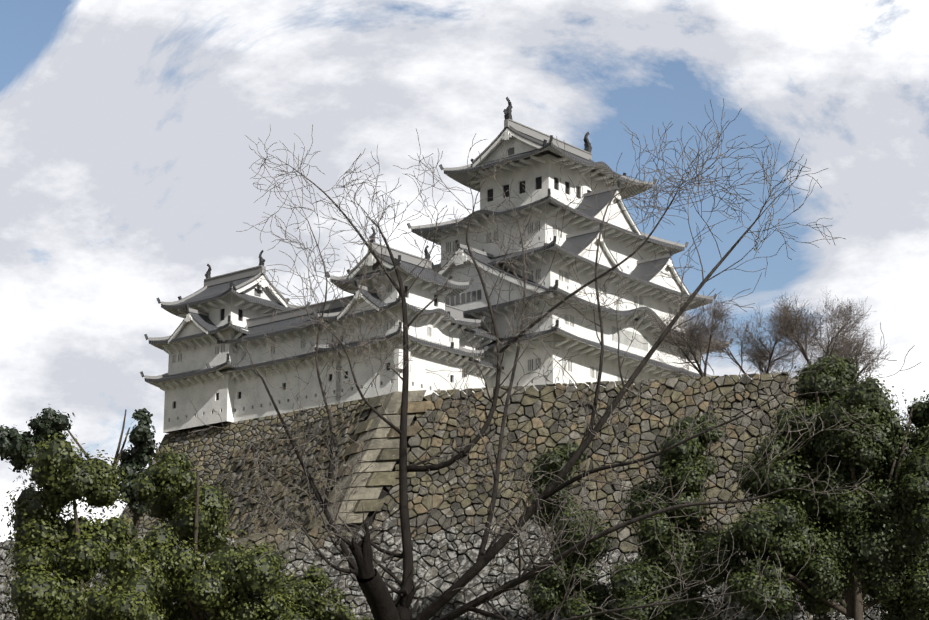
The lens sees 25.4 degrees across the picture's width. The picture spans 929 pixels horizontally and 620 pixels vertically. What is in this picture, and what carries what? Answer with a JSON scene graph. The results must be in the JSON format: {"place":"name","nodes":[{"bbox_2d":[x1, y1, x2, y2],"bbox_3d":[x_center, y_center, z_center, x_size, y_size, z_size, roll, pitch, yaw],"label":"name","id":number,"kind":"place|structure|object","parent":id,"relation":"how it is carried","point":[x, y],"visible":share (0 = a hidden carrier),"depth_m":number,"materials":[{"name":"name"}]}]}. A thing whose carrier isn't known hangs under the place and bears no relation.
{"place":"outdoors","nodes":[
{"label":"outdoors","id":0,"kind":"place"},
{"bbox_2d":[0,404,161,541],"bbox_3d":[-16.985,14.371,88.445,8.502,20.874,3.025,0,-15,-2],"label":"conifer","id":1,"kind":"object","parent":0,"point":[141,436],"depth_m":90.28,"materials":[{"name":"green plant"}]},
{"bbox_2d":[0,0,928,541],"label":"sky","id":2,"kind":"structure","parent":0,"point":[126,156],"materials":[{"name":"white"}]},
{"label":"terrace","id":3,"kind":"structure","parent":0,"visible":0},
{"bbox_2d":[645,290,892,384],"bbox_3d":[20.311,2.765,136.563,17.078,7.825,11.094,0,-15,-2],"label":"bare trees","id":4,"kind":"object","parent":3,"relation":"on","point":[789,326],"visible":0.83,"depth_m":135.90,"materials":[{"name":"brown plant"}]},
{"label":"ground","id":5,"kind":"structure","parent":0,"visible":0},
{"bbox_2d":[0,431,174,619],"bbox_3d":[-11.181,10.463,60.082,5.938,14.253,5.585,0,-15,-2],"label":"tree","id":6,"kind":"object","parent":5,"relation":"on","point":[44,535],"depth_m":61.09,"materials":[{"name":"green plant"}]},
{"bbox_2d":[95,443,312,619],"bbox_3d":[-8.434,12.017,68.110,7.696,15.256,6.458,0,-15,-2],"label":"tree","id":7,"kind":"object","parent":5,"relation":"on","point":[228,580],"depth_m":67.74,"materials":[{"name":"green plant"}]},
{"bbox_2d":[264,562,372,619],"bbox_3d":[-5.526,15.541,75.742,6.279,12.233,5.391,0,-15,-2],"label":"bush","id":8,"kind":"object","parent":5,"relation":"on","point":[303,588],"visible":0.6,"depth_m":75.36,"materials":[{"name":"green plant"}]},
{"bbox_2d":[186,98,920,619],"bbox_3d":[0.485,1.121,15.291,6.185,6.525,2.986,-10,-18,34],"label":"bare cherry tree","id":9,"kind":"object","parent":5,"relation":"on","point":[374,586],"visible":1,"depth_m":15.36,"materials":[{"name":"brown plant"}]},
{"bbox_2d":[518,440,620,619],"bbox_3d":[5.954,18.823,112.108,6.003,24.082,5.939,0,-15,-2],"label":"evergreen tree","id":10,"kind":"object","parent":5,"relation":"on","point":[547,592],"depth_m":112.61,"materials":[{"name":"green plant"}]},
{"bbox_2d":[598,406,749,619],"bbox_3d":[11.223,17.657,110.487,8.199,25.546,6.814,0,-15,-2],"label":"evergreen tree","id":11,"kind":"object","parent":5,"relation":"on","point":[632,584],"depth_m":110.27,"materials":[{"name":"green plant"}]},
{"bbox_2d":[692,349,928,619],"bbox_3d":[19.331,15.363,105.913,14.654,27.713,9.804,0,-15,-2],"label":"evergreen tree","id":12,"kind":"object","parent":5,"relation":"on","point":[890,554],"depth_m":105.83,"materials":[{"name":"green plant"}]},
{"bbox_2d":[853,571,862,619],"bbox_3d":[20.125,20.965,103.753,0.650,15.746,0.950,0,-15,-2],"label":"tree trunk","id":13,"kind":"object","parent":5,"relation":"on","point":[858,605],"visible":0.71,"depth_m":105.34,"materials":[{"name":"brown plant"}]},
{"bbox_3d":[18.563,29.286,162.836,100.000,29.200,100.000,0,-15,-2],"label":"hill terrain","id":14,"kind":"structure","parent":0,"visible":0},
{"bbox_2d":[119,396,377,538],"bbox_3d":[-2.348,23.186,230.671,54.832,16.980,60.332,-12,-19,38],"label":"keep stone base","id":15,"kind":"object","parent":14,"relation":"on","point":[200,445],"visible":0.04,"depth_m":220.32,"materials":[{"name":"grey stone"}]},
{"bbox_2d":[0,372,887,619],"bbox_3d":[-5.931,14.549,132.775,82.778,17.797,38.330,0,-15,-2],"label":"stone wall","id":16,"kind":"structure","parent":14,"relation":"on","point":[446,537],"depth_m":126.69,"materials":[{"name":"grey stone"}]},
{"bbox_2d":[140,97,732,433],"bbox_3d":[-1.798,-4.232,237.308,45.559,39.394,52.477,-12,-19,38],"label":"castle","id":17,"kind":"structure","parent":16,"relation":"on","point":[202,346],"depth_m":224.34,"materials":[{"name":"paint"}]}
]}

